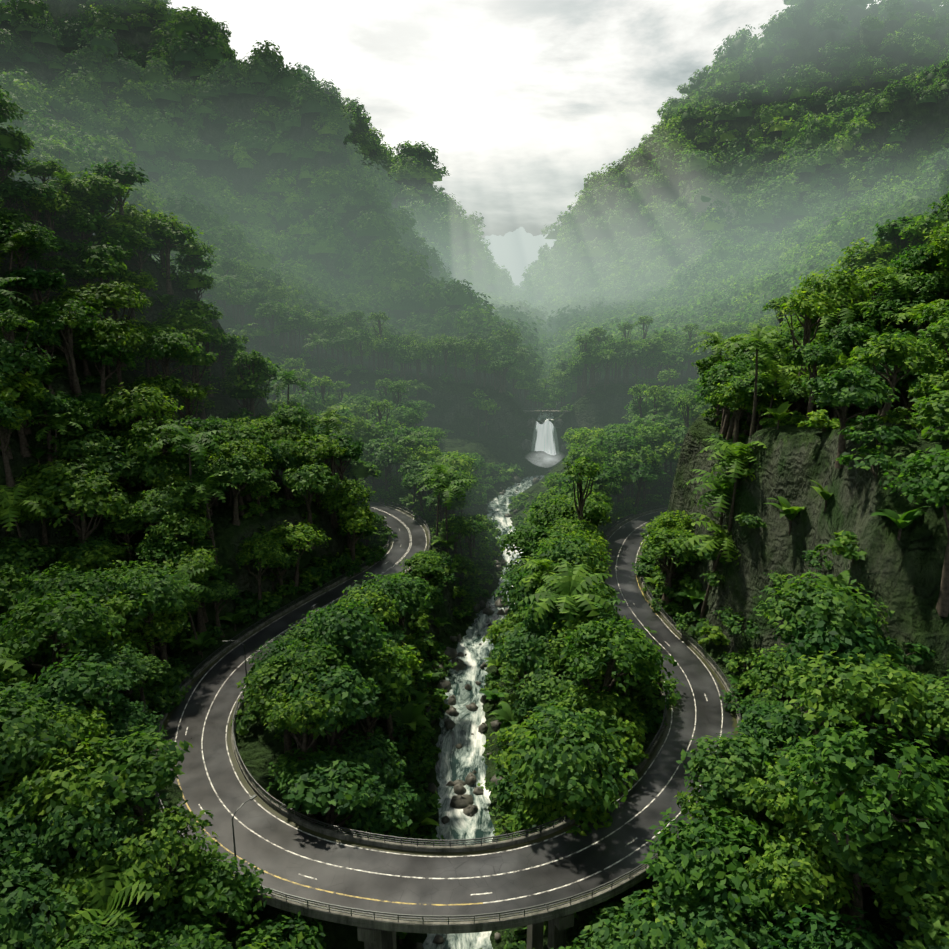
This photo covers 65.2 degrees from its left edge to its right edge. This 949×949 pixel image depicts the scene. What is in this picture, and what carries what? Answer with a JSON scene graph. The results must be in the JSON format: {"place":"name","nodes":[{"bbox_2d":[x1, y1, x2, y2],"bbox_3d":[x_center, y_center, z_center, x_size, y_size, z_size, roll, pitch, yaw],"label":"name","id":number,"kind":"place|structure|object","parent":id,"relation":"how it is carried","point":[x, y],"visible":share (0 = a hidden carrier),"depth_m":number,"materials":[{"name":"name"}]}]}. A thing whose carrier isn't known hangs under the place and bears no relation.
{"place":"outdoors","nodes":[
{"label":"outdoors","id":0,"kind":"place"},
{"bbox_2d":[155,499,737,921],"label":"road","id":1,"kind":"structure","parent":0,"point":[255,817],"depth_m":81.85,"materials":[{"name":"grey asphalt"}]},
{"bbox_2d":[175,526,392,741],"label":"edge line","id":2,"kind":"object","parent":1,"relation":"on","point":[245,640],"visible":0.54,"depth_m":120.87,"materials":[{"name":"white paint"}]},
{"bbox_2d":[174,751,482,905],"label":"road marking line","id":3,"kind":"object","parent":1,"relation":"on","point":[321,889],"visible":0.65,"depth_m":71.96,"materials":[{"name":"paint"}]},
{"bbox_2d":[247,507,411,660],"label":"road marking line","id":4,"kind":"object","parent":1,"relation":"on","point":[360,586],"visible":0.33,"depth_m":161.13,"materials":[{"name":"paint"}]},
{"bbox_2d":[185,517,707,894],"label":"lane dashes","id":5,"kind":"object","parent":1,"relation":"on","point":[471,894],"visible":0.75,"depth_m":78.50,"materials":[{"name":"white paint"}]},
{"bbox_2d":[201,507,695,878],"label":"road marking line","id":6,"kind":"object","parent":1,"relation":"on","point":[444,878],"visible":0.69,"depth_m":84.28,"materials":[{"name":"paint"}]},
{"bbox_2d":[225,501,672,856],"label":"edge line","id":7,"kind":"object","parent":1,"relation":"on","point":[422,855],"visible":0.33,"depth_m":84.28,"materials":[{"name":"white paint"}]},
{"bbox_2d":[483,615,722,903],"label":"edge line","id":8,"kind":"object","parent":1,"relation":"on","point":[643,844],"visible":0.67,"depth_m":76.24,"materials":[{"name":"white paint"}]},
{"bbox_2d":[0,0,948,948],"bbox_3d":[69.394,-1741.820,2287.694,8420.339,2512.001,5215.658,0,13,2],"label":"ground","id":9,"kind":"structure","parent":0,"point":[902,576],"depth_m":150.44,"materials":[{"name":"green plant"}]},
{"bbox_2d":[0,183,882,812],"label":"tree ferns","id":10,"kind":"object","parent":9,"relation":"on","point":[394,485],"visible":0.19,"depth_m":139.84,"materials":[{"name":"green plant"}]},
{"bbox_2d":[357,913,573,948],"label":"bridge piers","id":11,"kind":"structure","parent":9,"relation":"on","point":[384,939],"depth_m":72.94,"materials":[{"name":"concrete"}]},
{"bbox_2d":[150,497,741,933],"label":"parapet","id":12,"kind":"structure","parent":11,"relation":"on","point":[464,925],"depth_m":74.32,"materials":[{"name":"concrete"}]},
{"bbox_2d":[222,640,248,687],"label":"street light","id":13,"kind":"object","parent":12,"relation":"on","point":[244,653],"visible":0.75,"depth_m":107.21,"materials":[{"name":"grey metal"}]},
{"bbox_2d":[232,794,256,876],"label":"street light","id":14,"kind":"object","parent":12,"relation":"on","point":[252,797],"visible":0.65,"depth_m":71.68,"materials":[{"name":"grey metal"}]},
{"bbox_2d":[151,498,740,923],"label":"guard rail","id":15,"kind":"object","parent":12,"relation":"on","point":[427,842],"visible":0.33,"depth_m":77.89,"materials":[{"name":"grey metal"}]},
{"bbox_2d":[0,85,948,948],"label":"forest trees","id":16,"kind":"object","parent":9,"relation":"on","point":[70,761],"visible":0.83,"depth_m":104.80,"materials":[{"name":"green plant"}]},
{"bbox_2d":[0,0,948,401],"bbox_3d":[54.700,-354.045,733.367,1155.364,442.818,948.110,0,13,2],"label":"distant forest","id":17,"kind":"object","parent":9,"relation":"on","point":[722,280],"visible":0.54,"depth_m":596.57,"materials":[{"name":"green plant"}]},
{"bbox_2d":[0,183,948,948],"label":"shrubs","id":18,"kind":"object","parent":9,"relation":"on","point":[784,723],"visible":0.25,"depth_m":119.53,"materials":[{"name":"green plant"}]},
{"bbox_2d":[0,131,948,948],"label":"palm trees","id":19,"kind":"object","parent":9,"relation":"on","point":[106,897],"visible":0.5,"depth_m":126.51,"materials":[{"name":"green plant"}]},
{"bbox_2d":[0,444,948,948],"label":"trees","id":20,"kind":"object","parent":9,"relation":"on","point":[724,852],"visible":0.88,"depth_m":63.69,"materials":[{"name":"green plant"}]},
{"bbox_2d":[527,450,560,467],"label":"waterfall spray","id":21,"kind":"object","parent":9,"relation":"on","point":[547,459],"visible":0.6,"depth_m":304.58,"materials":[{"name":"white liquid"}]},
{"bbox_2d":[535,413,553,428],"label":"river","id":22,"kind":"structure","parent":9,"relation":"on","point":[545,416],"depth_m":317.07,"materials":[{"name":"liquid"}]},
{"bbox_2d":[533,419,558,454],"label":"waterfall","id":23,"kind":"structure","parent":9,"relation":"on","point":[545,441],"depth_m":307.90,"materials":[{"name":"white liquid"}]},
{"bbox_2d":[521,408,570,415],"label":"footbridge","id":24,"kind":"object","parent":9,"relation":"on","point":[550,410],"visible":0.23,"depth_m":309.72,"materials":[{"name":"grey concrete"}]},
{"bbox_2d":[422,456,554,948],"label":"river","id":25,"kind":"structure","parent":0,"point":[453,763],"depth_m":124.07,"materials":[{"name":"liquid"}]},
{"bbox_2d":[412,418,566,948],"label":"river rocks","id":26,"kind":"object","parent":25,"relation":"in","point":[460,800],"visible":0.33,"depth_m":133.31,"materials":[{"name":"grey stone"}]},
{"bbox_2d":[167,0,942,237],"label":"sky","id":27,"kind":"structure","parent":0,"point":[519,101],"materials":[{"name":"white"}]}
]}

